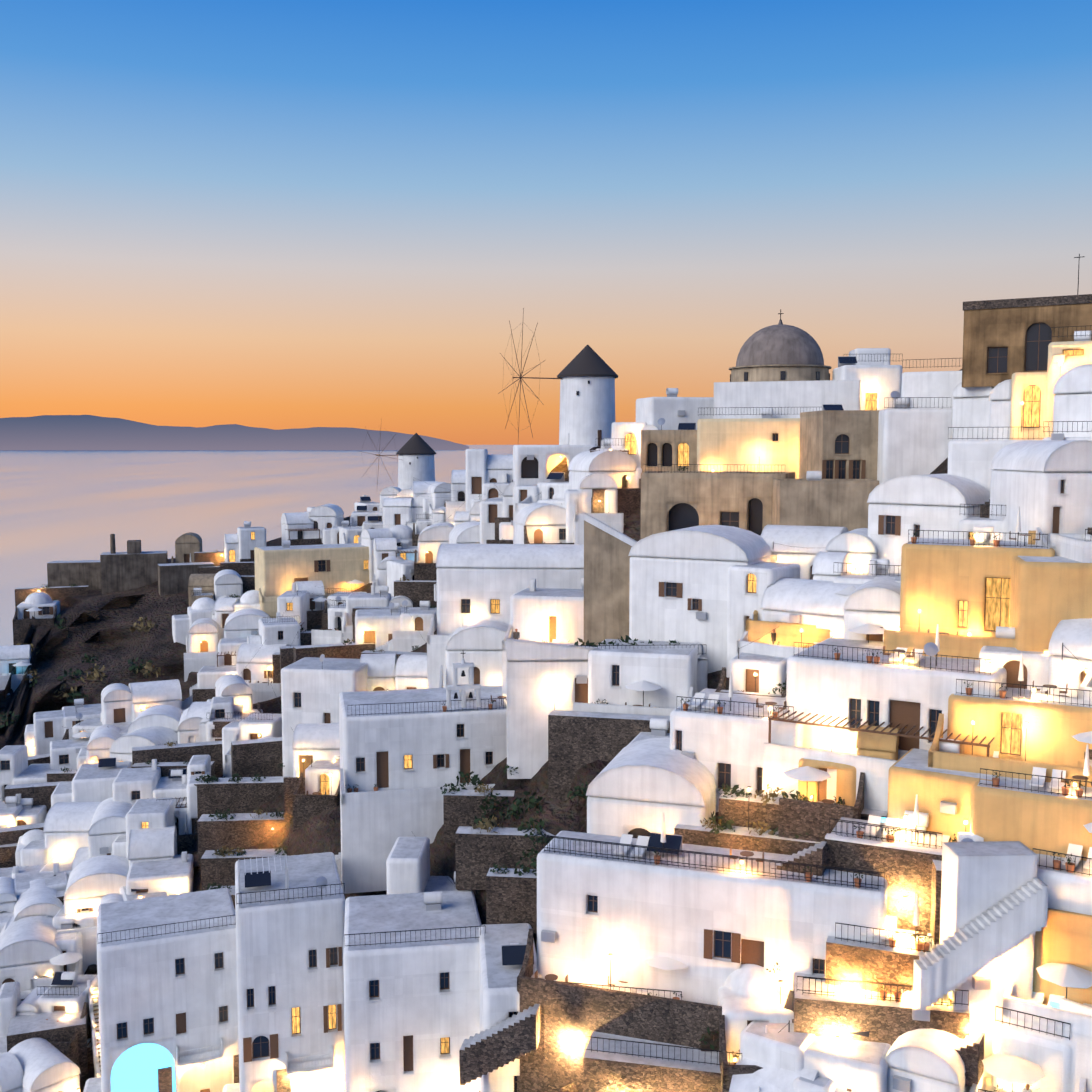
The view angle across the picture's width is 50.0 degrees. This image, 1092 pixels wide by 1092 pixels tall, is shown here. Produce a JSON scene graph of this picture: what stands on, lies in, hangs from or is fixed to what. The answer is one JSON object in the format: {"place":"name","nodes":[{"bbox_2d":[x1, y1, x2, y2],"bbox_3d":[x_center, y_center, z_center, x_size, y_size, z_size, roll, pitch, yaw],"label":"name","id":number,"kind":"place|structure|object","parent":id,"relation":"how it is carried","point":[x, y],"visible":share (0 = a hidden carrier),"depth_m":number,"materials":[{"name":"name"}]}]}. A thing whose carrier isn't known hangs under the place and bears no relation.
{"place":"outdoors","nodes":[
{"label":"outdoors","id":0,"kind":"place"},
{"bbox_2d":[0,415,468,449],"bbox_3d":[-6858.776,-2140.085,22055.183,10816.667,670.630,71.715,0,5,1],"label":"distant island","id":1,"kind":"structure","parent":0,"point":[67,432],"depth_m":22056.54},
{"bbox_2d":[0,445,513,645],"bbox_3d":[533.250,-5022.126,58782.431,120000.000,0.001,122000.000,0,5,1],"label":"sea","id":2,"kind":"structure","parent":0,"point":[67,505],"depth_m":2789.95,"materials":[{"name":"liquid"}]},
{"bbox_2d":[0,369,961,1091],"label":"hillside terrain","id":3,"kind":"structure","parent":0,"point":[98,625],"depth_m":168.70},
{"bbox_2d":[360,418,436,489],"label":"windmill","id":4,"kind":"object","parent":3,"relation":"on","point":[416,452],"visible":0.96,"depth_m":269.46,"materials":[{"name":"white paint"}]},
{"bbox_2d":[0,408,1006,1049],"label":"buildings","id":5,"kind":"structure","parent":3,"relation":"on","point":[530,638],"depth_m":90.47,"materials":[{"name":"white paint"}]},
{"bbox_2d":[0,438,1017,1091],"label":"village houses","id":6,"kind":"structure","parent":3,"relation":"on","point":[252,746],"depth_m":121.03,"materials":[{"name":"white paint"}]},
{"bbox_2d":[0,472,1039,1091],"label":"village houses","id":7,"kind":"structure","parent":3,"relation":"on","point":[748,994],"depth_m":116.14,"materials":[{"name":"white paint"}]},
{"bbox_2d":[0,450,1091,1091],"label":"village houses","id":8,"kind":"structure","parent":3,"relation":"on","point":[774,592],"depth_m":122.81,"materials":[{"name":"white paint"}]},
{"bbox_2d":[0,449,1091,1091],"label":"village houses","id":9,"kind":"structure","parent":3,"relation":"on","point":[576,743],"depth_m":111.91,"materials":[{"name":"white paint"}]},
{"bbox_2d":[0,493,1091,1091],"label":"village houses","id":10,"kind":"structure","parent":3,"relation":"on","point":[34,1065],"depth_m":92.10,"materials":[{"name":"white paint"}]},
{"bbox_2d":[0,421,1091,1066],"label":"village houses","id":11,"kind":"structure","parent":3,"relation":"on","point":[66,991],"depth_m":134.99,"materials":[{"name":"white paint"}]},
{"bbox_2d":[7,507,1091,1091],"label":"buildings","id":12,"kind":"structure","parent":3,"relation":"on","point":[285,973],"depth_m":63.98,"materials":[{"name":"white paint"}]},
{"bbox_2d":[498,308,617,446],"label":"windmill","id":13,"kind":"object","parent":3,"relation":"on","point":[587,375],"visible":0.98,"depth_m":140.00,"materials":[{"name":"white paint"}]},
{"bbox_2d":[713,309,860,418],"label":"church dome","id":14,"kind":"structure","parent":3,"relation":"on","point":[780,364],"depth_m":121.00,"materials":[{"name":"white paint"}]},
{"bbox_2d":[513,254,1091,573],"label":"town buildings","id":15,"kind":"structure","parent":3,"relation":"on","point":[885,450],"depth_m":97.71,"materials":[{"name":"white paint"}]},
{"bbox_2d":[0,0,1091,444],"label":"sky","id":16,"kind":"structure","parent":0,"point":[271,214],"materials":[{"name":"blue"}]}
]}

